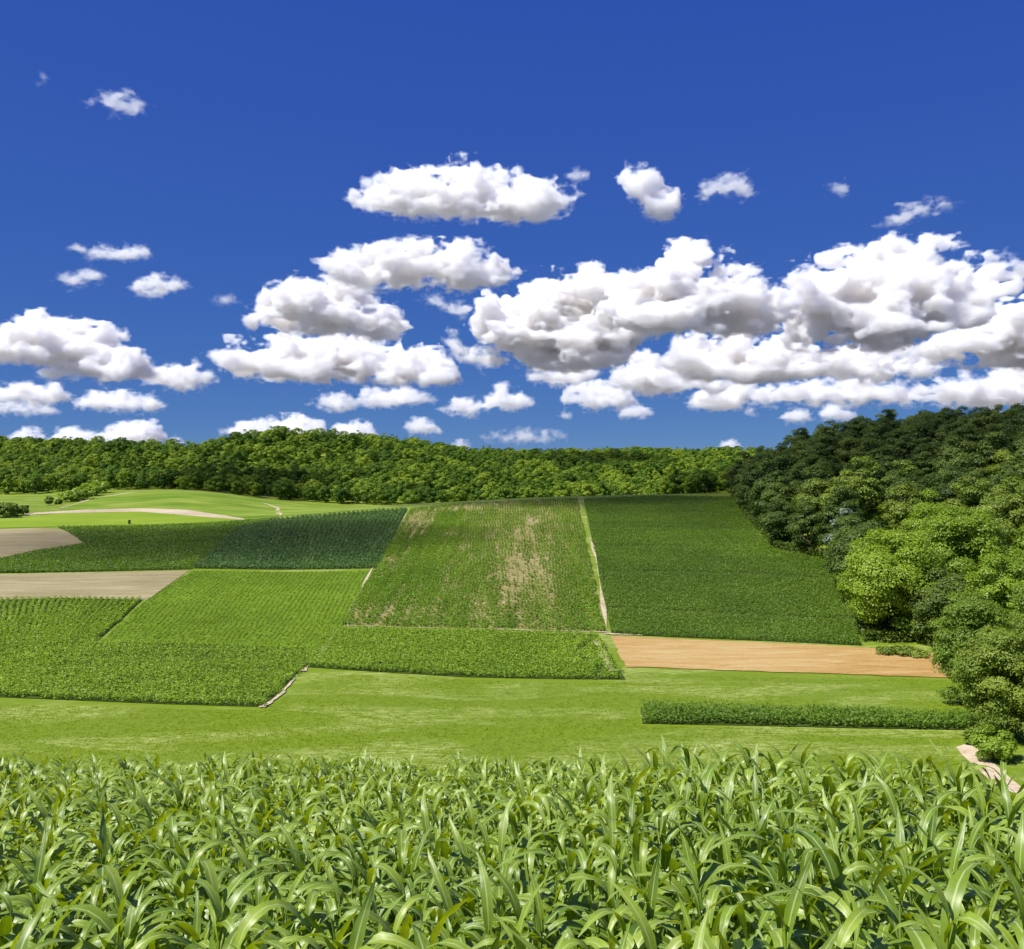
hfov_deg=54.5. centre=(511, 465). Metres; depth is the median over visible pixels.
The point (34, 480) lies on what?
woodland tree
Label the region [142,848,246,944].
corn plant
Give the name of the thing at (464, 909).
corn plant
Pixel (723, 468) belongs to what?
woodland tree
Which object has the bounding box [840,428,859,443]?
broadleaf tree
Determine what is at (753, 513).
broadleaf tree
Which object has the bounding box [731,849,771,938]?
corn plant
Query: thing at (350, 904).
corn plant
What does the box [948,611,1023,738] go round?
broadleaf tree
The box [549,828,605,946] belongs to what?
corn plant
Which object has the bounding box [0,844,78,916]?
corn plant
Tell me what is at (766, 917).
corn plant
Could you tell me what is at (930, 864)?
corn plant
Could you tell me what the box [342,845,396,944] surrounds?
corn plant
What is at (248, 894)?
corn plant
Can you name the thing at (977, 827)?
corn plant
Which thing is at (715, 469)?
woodland tree
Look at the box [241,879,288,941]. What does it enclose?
corn plant
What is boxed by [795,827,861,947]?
corn plant
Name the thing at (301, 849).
corn plant
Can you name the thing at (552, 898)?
corn plant
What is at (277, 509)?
dirt track
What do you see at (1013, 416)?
broadleaf tree
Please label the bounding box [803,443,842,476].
broadleaf tree
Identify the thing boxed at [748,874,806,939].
corn plant
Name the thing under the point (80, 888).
corn plant
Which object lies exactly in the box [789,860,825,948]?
corn plant
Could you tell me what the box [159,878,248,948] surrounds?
corn plant
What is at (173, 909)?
corn plant
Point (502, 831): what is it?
corn plant
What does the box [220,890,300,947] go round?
corn plant
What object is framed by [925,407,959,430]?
broadleaf tree
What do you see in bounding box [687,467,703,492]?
woodland tree
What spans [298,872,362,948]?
corn plant
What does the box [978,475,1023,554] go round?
broadleaf tree
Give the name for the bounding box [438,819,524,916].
corn plant
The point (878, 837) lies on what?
corn plant
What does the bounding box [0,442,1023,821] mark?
ground
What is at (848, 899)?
corn plant
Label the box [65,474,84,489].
woodland tree
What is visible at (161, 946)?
corn plant
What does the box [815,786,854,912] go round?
corn plant
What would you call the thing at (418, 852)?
corn plant
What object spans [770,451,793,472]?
broadleaf tree
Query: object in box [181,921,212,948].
corn plant
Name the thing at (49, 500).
shrub
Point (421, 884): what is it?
corn plant
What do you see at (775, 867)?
corn plant
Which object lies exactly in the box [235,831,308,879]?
corn plant
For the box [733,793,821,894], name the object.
corn plant
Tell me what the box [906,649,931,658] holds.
shrub
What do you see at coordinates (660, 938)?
corn plant
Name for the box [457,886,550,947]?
corn plant
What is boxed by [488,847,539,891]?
corn plant
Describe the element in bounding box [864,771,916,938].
corn plant
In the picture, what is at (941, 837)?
corn plant
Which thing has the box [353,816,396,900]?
corn plant
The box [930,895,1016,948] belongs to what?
corn plant
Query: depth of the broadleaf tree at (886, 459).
354.21 m
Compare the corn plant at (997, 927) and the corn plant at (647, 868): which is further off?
the corn plant at (647, 868)
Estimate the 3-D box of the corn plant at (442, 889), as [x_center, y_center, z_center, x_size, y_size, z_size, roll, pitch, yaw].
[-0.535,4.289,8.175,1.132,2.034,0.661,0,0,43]
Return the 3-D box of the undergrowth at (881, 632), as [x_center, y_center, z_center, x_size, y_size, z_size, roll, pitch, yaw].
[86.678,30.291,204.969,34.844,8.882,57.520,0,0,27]
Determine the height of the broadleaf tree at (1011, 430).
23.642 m
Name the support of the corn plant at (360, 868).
on the ground at (668, 680)
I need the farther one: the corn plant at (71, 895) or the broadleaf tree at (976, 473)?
the broadleaf tree at (976, 473)
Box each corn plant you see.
[0,842,34,867]
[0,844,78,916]
[0,847,91,933]
[0,872,89,921]
[0,875,93,948]
[0,889,79,948]
[2,855,45,948]
[11,839,83,948]
[11,876,80,948]
[12,829,87,940]
[12,888,83,948]
[12,903,70,947]
[14,830,91,908]
[19,910,72,943]
[20,840,70,904]
[28,910,63,947]
[43,884,140,948]
[58,805,141,933]
[63,864,130,938]
[66,851,151,933]
[68,858,155,940]
[73,858,173,941]
[73,887,113,939]
[75,829,161,934]
[79,830,131,900]
[84,895,190,948]
[91,934,120,946]
[105,888,140,948]
[112,895,186,938]
[113,886,169,948]
[114,861,169,926]
[130,844,227,933]
[133,816,208,925]
[137,882,246,948]
[139,854,190,918]
[140,899,212,939]
[141,846,241,945]
[141,855,178,944]
[141,874,204,919]
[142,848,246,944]
[147,844,191,933]
[147,862,242,948]
[148,902,253,948]
[149,858,205,921]
[154,868,233,939]
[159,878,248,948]
[166,839,241,932]
[170,829,203,948]
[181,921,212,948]
[183,815,276,899]
[192,888,208,948]
[195,849,270,909]
[196,814,301,917]
[211,850,346,940]
[219,850,259,911]
[220,832,289,945]
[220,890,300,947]
[222,821,341,920]
[226,874,278,934]
[228,860,306,948]
[228,883,294,935]
[229,917,315,948]
[230,861,242,912]
[233,858,321,948]
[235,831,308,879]
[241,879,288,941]
[248,860,352,939]
[250,875,318,947]
[266,923,295,948]
[270,821,324,932]
[272,841,354,933]
[275,825,323,948]
[277,844,321,909]
[280,830,363,935]
[287,853,415,944]
[288,875,350,930]
[290,889,392,948]
[296,897,388,948]
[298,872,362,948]
[300,878,352,941]
[303,860,373,945]
[305,814,395,878]
[313,897,365,948]
[314,814,397,947]
[314,887,413,943]
[318,821,417,913]
[322,834,406,948]
[333,865,395,911]
[340,809,429,887]
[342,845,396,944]
[342,875,394,933]
[343,853,383,947]
[344,828,475,948]
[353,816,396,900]
[357,874,391,925]
[366,817,474,925]
[367,841,470,941]
[369,886,416,946]
[371,882,399,925]
[382,825,417,925]
[385,865,459,909]
[387,859,425,945]
[388,902,476,946]
[390,820,475,941]
[397,860,444,948]
[406,868,437,941]
[412,849,494,945]
[415,833,472,947]
[416,845,486,885]
[419,828,493,931]
[420,848,486,948]
[427,890,502,948]
[429,820,561,938]
[433,909,495,948]
[436,883,508,941]
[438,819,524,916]
[438,882,479,944]
[440,821,463,900]
[443,814,494,930]
[443,915,463,948]
[447,888,480,918]
[454,792,522,900]
[457,815,538,865]
[457,858,477,912]
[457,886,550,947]
[461,882,552,942]
[477,800,547,930]
[485,862,543,943]
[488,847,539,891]
[490,872,515,947]
[492,863,552,948]
[493,840,574,927]
[493,848,554,932]
[493,867,615,948]
[495,847,605,937]
[504,832,565,944]
[521,822,592,938]
[521,892,579,947]
[525,870,593,947]
[525,899,540,947]
[528,872,618,940]
[531,845,557,947]
[538,923,615,948]
[543,829,589,947]
[543,862,600,935]
[543,862,631,937]
[544,837,624,945]
[544,843,682,934]
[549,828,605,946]
[550,856,647,948]
[551,825,594,937]
[551,842,575,935]
[551,845,609,939]
[565,817,681,926]
[577,862,681,948]
[580,910,690,947]
[583,819,609,935]
[587,857,630,948]
[589,771,629,866]
[596,835,658,887]
[597,855,643,903]
[603,847,666,948]
[611,825,639,932]
[614,877,716,948]
[615,817,742,931]
[615,827,639,939]
[616,821,766,930]
[623,799,690,880]
[624,793,659,881]
[628,792,662,862]
[630,850,661,871]
[634,836,681,945]
[639,804,709,926]
[642,829,679,871]
[645,881,699,948]
[646,847,678,930]
[654,810,711,929]
[654,895,674,937]
[655,857,771,942]
[656,886,732,943]
[659,828,712,871]
[659,834,750,939]
[660,821,766,945]
[665,765,734,856]
[665,808,723,863]
[668,821,782,935]
[668,884,718,934]
[674,851,740,934]
[675,764,707,847]
[677,785,747,919]
[678,900,765,943]
[679,838,722,916]
[681,759,744,946]
[703,830,819,948]
[703,867,740,946]
[709,784,793,937]
[711,801,819,929]
[716,794,846,948]
[717,813,780,920]
[720,826,827,940]
[723,827,824,943]
[725,763,777,879]
[729,879,796,948]
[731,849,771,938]
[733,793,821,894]
[733,840,860,943]
[733,878,836,948]
[736,803,789,874]
[736,849,854,948]
[737,884,840,937]
[746,792,793,879]
[748,828,911,948]
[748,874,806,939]
[754,783,777,886]
[772,817,828,938]
[781,844,842,948]
[782,821,831,937]
[783,824,868,922]
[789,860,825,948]
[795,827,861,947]
[801,841,929,948]
[805,860,868,946]
[813,911,838,941]
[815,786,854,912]
[819,805,868,908]
[819,849,965,948]
[822,834,851,948]
[823,793,874,890]
[831,806,970,934]
[840,786,907,904]
[840,819,864,863]
[841,785,923,852]
[841,903,906,927]
[844,913,891,947]
[847,804,974,926]
[848,831,905,918]
[850,804,918,903]
[850,841,911,948]
[850,861,879,928]
[861,878,969,945]
[863,843,937,947]
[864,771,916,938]
[865,906,932,939]
[866,816,1018,945]
[867,831,944,925]
[868,830,992,940]
[870,791,969,875]
[871,837,979,930]
[876,927,895,938]
[880,840,936,910]
[890,799,945,887]
[898,851,986,909]
[910,800,1013,906]
[914,882,1012,947]
[920,815,989,937]
[929,838,1017,933]
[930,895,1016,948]
[931,806,1023,944]
[937,837,1012,893]
[944,846,976,879]
[945,848,1023,897]
[949,826,1016,946]
[953,870,1023,944]
[954,904,989,948]
[957,836,1023,948]
[962,839,1023,894]
[964,772,1023,945]
[964,839,1023,945]
[974,864,1009,943]
[998,853,1021,942]
[1001,921,1013,929]
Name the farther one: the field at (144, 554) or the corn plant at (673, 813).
the field at (144, 554)
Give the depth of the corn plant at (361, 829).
11.75 m
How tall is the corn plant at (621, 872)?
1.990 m
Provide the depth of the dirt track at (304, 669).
172.38 m
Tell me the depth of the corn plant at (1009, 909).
8.52 m
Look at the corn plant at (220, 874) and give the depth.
8.72 m
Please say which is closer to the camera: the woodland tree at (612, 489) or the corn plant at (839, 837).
the corn plant at (839, 837)
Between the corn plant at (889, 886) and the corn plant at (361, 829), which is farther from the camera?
the corn plant at (361, 829)
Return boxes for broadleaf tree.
[725,451,756,493]
[725,459,744,488]
[730,459,753,504]
[733,468,751,511]
[734,479,748,504]
[740,453,779,513]
[745,458,790,526]
[747,485,772,521]
[752,452,763,464]
[754,445,764,461]
[755,447,777,464]
[756,499,804,544]
[759,450,776,463]
[760,482,793,532]
[764,454,795,499]
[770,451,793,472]
[774,443,789,452]
[779,429,800,450]
[783,463,810,517]
[785,444,813,468]
[785,499,826,554]
[788,427,812,451]
[790,440,803,455]
[790,462,837,497]
[791,449,838,477]
[791,477,832,542]
[795,441,812,462]
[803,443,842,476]
[809,426,830,439]
[809,467,833,480]
[811,434,843,463]
[811,489,825,497]
[813,423,823,434]
[814,484,864,547]
[818,476,866,533]
[820,420,841,438]
[820,517,903,596]
[822,508,854,560]
[822,515,861,545]
[825,514,876,562]
[829,456,886,532]
[830,422,841,438]
[832,515,859,553]
[833,435,856,450]
[833,527,950,636]
[834,421,851,436]
[834,436,862,469]
[838,456,859,477]
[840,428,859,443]
[847,416,868,438]
[847,438,888,473]
[848,441,881,464]
[850,437,880,471]
[854,476,883,527]
[856,417,876,431]
[859,419,895,455]
[864,464,887,509]
[872,445,912,482]
[874,409,904,437]
[874,468,927,529]
[876,483,924,532]
[880,408,897,425]
[880,459,917,522]
[885,428,920,456]
[890,440,923,471]
[898,414,936,434]
[899,424,924,437]
[899,567,974,636]
[900,489,965,568]
[907,469,933,502]
[908,409,931,423]
[908,418,934,434]
[910,421,938,452]
[911,451,945,482]
[912,443,933,471]
[912,504,1013,585]
[917,472,951,504]
[923,433,986,472]
[924,591,1011,704]
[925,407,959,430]
[927,463,986,510]
[928,432,949,456]
[928,451,983,483]
[932,421,953,436]
[932,435,988,476]
[934,426,949,441]
[941,475,1007,557]
[948,418,979,441]
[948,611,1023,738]
[952,424,985,455]
[956,406,973,417]
[958,547,1023,662]
[960,406,998,429]
[964,406,992,423]
[966,431,1015,477]
[966,467,993,500]
[968,417,986,434]
[977,411,1005,432]
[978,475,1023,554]
[983,422,1004,439]
[985,449,1023,478]
[988,470,1022,507]
[989,437,1013,474]
[991,404,1006,415]
[993,429,1015,450]
[994,460,1023,480]
[1000,403,1023,435]
[1003,415,1023,452]
[1004,524,1023,581]
[1006,582,1023,646]
[1007,419,1023,463]
[1013,431,1023,458]
[1014,438,1023,465]
[1014,458,1023,478]
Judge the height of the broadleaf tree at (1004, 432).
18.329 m
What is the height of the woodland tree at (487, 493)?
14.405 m
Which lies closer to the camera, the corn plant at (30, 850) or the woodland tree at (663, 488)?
the corn plant at (30, 850)
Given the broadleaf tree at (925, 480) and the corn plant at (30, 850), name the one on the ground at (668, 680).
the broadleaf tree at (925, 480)
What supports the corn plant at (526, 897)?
on the corn soil
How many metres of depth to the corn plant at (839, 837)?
10.81 m
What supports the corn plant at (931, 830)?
on the ground at (668, 680)
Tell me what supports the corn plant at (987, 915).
on the corn soil
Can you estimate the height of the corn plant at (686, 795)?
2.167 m
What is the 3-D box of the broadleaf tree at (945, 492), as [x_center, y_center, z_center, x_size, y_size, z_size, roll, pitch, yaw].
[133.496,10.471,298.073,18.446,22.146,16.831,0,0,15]
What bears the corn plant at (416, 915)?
on the ground at (668, 680)
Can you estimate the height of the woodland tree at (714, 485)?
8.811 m
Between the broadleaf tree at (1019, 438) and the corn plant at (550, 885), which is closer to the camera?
the corn plant at (550, 885)
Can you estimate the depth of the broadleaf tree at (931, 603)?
187.42 m
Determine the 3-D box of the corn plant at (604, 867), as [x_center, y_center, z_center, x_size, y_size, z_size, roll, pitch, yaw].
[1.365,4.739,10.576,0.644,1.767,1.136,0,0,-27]
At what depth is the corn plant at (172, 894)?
10.75 m
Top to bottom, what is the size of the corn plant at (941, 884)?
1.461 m
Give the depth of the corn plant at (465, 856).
10.04 m
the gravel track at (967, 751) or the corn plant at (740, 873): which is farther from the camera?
the gravel track at (967, 751)
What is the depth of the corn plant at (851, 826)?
11.47 m
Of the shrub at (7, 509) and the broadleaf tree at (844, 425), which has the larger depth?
the broadleaf tree at (844, 425)
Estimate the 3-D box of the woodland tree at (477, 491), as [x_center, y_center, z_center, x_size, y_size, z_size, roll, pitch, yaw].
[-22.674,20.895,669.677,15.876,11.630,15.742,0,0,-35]
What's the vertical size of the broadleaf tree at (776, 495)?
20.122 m
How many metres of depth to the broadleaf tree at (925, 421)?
454.48 m
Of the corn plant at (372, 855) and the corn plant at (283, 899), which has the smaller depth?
the corn plant at (283, 899)
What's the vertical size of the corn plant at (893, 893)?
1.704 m
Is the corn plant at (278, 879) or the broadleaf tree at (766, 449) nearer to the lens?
the corn plant at (278, 879)
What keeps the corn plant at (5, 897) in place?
on the corn soil
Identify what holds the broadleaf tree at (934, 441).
on the ground at (668, 680)
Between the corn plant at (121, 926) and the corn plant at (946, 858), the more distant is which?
the corn plant at (946, 858)
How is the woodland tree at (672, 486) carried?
on the ground at (668, 680)
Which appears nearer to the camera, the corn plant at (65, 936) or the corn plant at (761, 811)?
the corn plant at (65, 936)
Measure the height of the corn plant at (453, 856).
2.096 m
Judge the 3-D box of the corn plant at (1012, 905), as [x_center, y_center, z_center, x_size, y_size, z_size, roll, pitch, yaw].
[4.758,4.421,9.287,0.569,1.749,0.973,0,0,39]
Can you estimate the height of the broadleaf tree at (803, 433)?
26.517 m
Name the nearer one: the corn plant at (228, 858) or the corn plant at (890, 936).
the corn plant at (890, 936)
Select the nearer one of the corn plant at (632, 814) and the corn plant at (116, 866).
the corn plant at (116, 866)
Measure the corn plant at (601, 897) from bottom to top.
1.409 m
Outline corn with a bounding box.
[0,735,1023,948]
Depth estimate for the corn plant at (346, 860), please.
9.11 m
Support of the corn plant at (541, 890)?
on the ground at (668, 680)
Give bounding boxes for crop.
[58,517,277,541]
[639,698,977,727]
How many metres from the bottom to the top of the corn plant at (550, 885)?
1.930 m
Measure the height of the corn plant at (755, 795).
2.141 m
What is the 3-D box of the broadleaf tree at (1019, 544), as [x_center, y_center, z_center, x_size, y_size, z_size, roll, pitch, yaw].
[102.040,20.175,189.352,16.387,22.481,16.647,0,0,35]
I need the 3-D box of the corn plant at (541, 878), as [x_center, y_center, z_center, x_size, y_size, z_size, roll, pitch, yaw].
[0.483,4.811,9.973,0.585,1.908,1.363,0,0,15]
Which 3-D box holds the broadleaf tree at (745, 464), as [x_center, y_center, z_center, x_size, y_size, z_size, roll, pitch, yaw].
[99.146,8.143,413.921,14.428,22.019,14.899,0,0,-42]
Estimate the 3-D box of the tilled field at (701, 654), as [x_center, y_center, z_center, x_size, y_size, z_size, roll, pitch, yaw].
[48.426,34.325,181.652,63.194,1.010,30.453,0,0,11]
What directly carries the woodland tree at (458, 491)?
on the ground at (668, 680)
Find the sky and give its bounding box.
[0,0,1023,450]
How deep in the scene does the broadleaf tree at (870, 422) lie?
521.59 m
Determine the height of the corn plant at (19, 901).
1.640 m
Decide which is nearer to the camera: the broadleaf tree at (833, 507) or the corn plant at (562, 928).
the corn plant at (562, 928)
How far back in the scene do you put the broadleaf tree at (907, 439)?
398.58 m
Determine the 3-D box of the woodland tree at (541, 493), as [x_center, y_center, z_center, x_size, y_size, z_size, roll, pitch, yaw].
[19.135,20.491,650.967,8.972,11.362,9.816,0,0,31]
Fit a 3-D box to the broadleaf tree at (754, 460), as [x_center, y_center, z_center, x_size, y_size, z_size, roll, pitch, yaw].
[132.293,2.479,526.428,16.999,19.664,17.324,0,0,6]
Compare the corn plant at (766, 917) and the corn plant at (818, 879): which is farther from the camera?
the corn plant at (818, 879)
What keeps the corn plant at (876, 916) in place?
on the ground at (668, 680)
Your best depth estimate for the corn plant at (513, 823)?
12.31 m
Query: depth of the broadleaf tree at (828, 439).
441.77 m
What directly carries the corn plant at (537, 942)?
on the ground at (668, 680)
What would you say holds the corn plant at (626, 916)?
on the ground at (668, 680)
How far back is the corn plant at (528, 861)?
10.24 m
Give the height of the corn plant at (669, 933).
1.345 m
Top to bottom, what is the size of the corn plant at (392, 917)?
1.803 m
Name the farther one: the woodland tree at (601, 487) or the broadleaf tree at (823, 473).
the woodland tree at (601, 487)
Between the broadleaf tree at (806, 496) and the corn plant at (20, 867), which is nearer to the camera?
the corn plant at (20, 867)
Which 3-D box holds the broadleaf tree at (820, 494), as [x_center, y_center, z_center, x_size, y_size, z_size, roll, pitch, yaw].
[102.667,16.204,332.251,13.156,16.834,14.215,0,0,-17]
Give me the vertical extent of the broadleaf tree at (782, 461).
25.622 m
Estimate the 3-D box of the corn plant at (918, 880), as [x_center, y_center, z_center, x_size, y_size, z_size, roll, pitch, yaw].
[3.396,4.226,9.072,1.531,2.011,0.549,0,0,-13]
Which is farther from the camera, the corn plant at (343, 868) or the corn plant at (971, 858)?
the corn plant at (343, 868)
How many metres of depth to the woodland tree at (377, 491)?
662.65 m
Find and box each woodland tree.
[0,475,17,493]
[12,476,28,491]
[17,476,28,492]
[24,473,45,493]
[40,474,58,491]
[53,470,72,490]
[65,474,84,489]
[333,484,350,503]
[361,492,371,503]
[368,488,383,504]
[384,488,399,504]
[398,490,419,503]
[406,489,423,502]
[423,487,435,502]
[435,491,449,501]
[447,486,467,501]
[467,488,485,499]
[467,494,479,500]
[479,484,494,499]
[489,487,513,499]
[508,488,520,498]
[521,487,532,497]
[525,485,538,497]
[533,488,546,496]
[548,480,567,495]
[552,489,568,496]
[553,483,572,493]
[573,480,594,495]
[580,483,602,495]
[594,482,611,494]
[598,489,608,494]
[609,486,629,494]
[610,490,624,494]
[619,482,637,494]
[637,487,645,494]
[643,480,653,494]
[651,483,662,493]
[658,476,670,493]
[665,465,686,493]
[665,474,688,493]
[670,475,686,493]
[680,474,694,493]
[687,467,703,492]
[691,469,717,492]
[704,479,716,492]
[711,466,728,490]
[712,472,723,491]
[716,465,729,488]
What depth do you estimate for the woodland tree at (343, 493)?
666.36 m
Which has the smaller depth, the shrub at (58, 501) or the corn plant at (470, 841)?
the corn plant at (470, 841)
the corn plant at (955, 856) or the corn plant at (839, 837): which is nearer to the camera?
the corn plant at (955, 856)
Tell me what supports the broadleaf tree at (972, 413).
on the ground at (668, 680)
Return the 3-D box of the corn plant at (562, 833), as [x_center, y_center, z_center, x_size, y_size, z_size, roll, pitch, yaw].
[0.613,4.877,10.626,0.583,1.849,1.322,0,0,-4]
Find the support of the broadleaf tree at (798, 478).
on the ground at (668, 680)
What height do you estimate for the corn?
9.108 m
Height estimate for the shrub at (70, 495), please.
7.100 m
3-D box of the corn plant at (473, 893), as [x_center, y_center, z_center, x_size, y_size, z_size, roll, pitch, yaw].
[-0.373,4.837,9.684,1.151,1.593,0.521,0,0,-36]
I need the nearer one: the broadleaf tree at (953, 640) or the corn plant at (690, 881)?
the corn plant at (690, 881)
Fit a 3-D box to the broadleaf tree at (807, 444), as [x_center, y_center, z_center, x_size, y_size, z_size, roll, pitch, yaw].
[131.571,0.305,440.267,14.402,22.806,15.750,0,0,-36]
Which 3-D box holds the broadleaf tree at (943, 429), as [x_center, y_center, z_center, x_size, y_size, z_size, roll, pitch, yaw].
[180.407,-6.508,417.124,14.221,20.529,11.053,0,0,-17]
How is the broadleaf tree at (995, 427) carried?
on the ground at (668, 680)
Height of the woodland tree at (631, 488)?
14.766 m
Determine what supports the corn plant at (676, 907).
on the corn soil
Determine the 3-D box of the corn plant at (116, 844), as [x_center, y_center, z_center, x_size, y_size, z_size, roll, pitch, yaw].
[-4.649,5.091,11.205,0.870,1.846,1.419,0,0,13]
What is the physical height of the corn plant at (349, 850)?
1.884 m
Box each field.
[0,512,238,527]
[0,528,81,557]
[0,530,228,572]
[0,570,188,599]
[0,598,141,657]
[0,642,314,705]
[24,508,243,519]
[57,492,345,516]
[102,571,368,647]
[194,509,406,569]
[305,629,624,678]
[342,499,604,630]
[584,496,861,644]
[611,636,947,676]
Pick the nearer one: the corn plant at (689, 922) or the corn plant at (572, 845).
the corn plant at (689, 922)
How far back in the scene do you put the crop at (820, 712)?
135.91 m
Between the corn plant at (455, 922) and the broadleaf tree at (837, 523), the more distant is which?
the broadleaf tree at (837, 523)
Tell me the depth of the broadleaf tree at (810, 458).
392.89 m
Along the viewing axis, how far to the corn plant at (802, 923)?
9.35 m
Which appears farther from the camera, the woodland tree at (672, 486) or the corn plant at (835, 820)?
the woodland tree at (672, 486)
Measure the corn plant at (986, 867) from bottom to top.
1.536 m
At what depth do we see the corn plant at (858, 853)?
10.49 m
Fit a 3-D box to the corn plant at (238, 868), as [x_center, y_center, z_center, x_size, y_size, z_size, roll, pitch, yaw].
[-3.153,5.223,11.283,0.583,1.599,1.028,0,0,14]
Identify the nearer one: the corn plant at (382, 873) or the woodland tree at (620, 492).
the corn plant at (382, 873)
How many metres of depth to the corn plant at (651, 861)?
11.80 m
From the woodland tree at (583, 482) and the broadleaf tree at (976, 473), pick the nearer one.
the broadleaf tree at (976, 473)
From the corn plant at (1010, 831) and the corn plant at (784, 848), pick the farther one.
the corn plant at (1010, 831)
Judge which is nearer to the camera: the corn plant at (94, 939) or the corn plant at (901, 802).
the corn plant at (94, 939)
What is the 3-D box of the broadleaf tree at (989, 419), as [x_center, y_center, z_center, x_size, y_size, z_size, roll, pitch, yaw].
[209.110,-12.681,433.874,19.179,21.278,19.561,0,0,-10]
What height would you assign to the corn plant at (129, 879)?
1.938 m
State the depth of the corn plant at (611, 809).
11.39 m
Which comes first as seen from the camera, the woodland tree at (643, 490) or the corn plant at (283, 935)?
the corn plant at (283, 935)
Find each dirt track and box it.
[59,491,137,508]
[259,678,294,706]
[262,502,281,514]
[299,631,335,670]
[347,625,605,631]
[351,513,406,605]
[581,505,607,632]
[594,639,616,670]
[605,633,641,634]
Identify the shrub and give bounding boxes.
[0,502,16,517]
[10,502,25,515]
[19,504,29,513]
[44,496,53,504]
[54,499,62,503]
[57,490,80,501]
[72,487,94,499]
[80,483,102,495]
[88,480,111,492]
[875,645,903,655]
[888,644,919,655]
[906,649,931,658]
[961,724,989,744]
[969,723,1017,761]
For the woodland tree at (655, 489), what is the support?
on the ground at (668, 680)
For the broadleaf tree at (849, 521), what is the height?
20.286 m
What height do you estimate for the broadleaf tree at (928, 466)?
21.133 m
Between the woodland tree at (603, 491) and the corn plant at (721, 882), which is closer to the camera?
the corn plant at (721, 882)
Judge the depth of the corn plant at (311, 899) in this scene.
7.87 m
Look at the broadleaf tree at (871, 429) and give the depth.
427.41 m
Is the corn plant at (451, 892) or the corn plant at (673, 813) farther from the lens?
the corn plant at (673, 813)
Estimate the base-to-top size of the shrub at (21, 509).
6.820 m
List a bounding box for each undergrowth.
[730,491,908,635]
[852,607,1022,646]
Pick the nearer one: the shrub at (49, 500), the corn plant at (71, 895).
the corn plant at (71, 895)
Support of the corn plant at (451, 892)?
on the ground at (668, 680)
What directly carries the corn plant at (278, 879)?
on the corn soil
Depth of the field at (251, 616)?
231.05 m
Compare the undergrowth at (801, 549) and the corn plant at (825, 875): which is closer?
the corn plant at (825, 875)
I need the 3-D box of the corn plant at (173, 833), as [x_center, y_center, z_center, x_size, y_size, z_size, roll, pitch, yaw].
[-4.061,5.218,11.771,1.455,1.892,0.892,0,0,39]
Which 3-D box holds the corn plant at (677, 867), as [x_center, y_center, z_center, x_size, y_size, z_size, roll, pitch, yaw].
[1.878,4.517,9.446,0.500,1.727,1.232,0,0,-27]
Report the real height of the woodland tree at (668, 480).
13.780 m
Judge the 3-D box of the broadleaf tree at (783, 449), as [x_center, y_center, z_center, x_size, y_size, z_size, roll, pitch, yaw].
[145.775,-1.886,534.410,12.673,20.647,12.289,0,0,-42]
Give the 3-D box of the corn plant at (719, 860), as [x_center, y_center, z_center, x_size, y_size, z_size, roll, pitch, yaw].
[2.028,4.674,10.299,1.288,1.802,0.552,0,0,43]
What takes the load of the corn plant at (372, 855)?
on the corn soil
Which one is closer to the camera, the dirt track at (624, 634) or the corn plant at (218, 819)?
the corn plant at (218, 819)
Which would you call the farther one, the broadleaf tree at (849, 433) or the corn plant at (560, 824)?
the broadleaf tree at (849, 433)
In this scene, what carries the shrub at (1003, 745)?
on the ground at (668, 680)
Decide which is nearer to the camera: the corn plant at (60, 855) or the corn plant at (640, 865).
the corn plant at (640, 865)
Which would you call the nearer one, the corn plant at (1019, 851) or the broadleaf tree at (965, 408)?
the corn plant at (1019, 851)
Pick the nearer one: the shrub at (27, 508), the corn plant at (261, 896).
the corn plant at (261, 896)
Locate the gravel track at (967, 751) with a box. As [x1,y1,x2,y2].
[957,743,1023,792]
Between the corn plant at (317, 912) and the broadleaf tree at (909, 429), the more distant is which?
the broadleaf tree at (909, 429)
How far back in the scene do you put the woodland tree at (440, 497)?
653.58 m
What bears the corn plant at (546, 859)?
on the corn soil
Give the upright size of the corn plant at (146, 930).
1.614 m
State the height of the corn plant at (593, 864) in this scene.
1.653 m

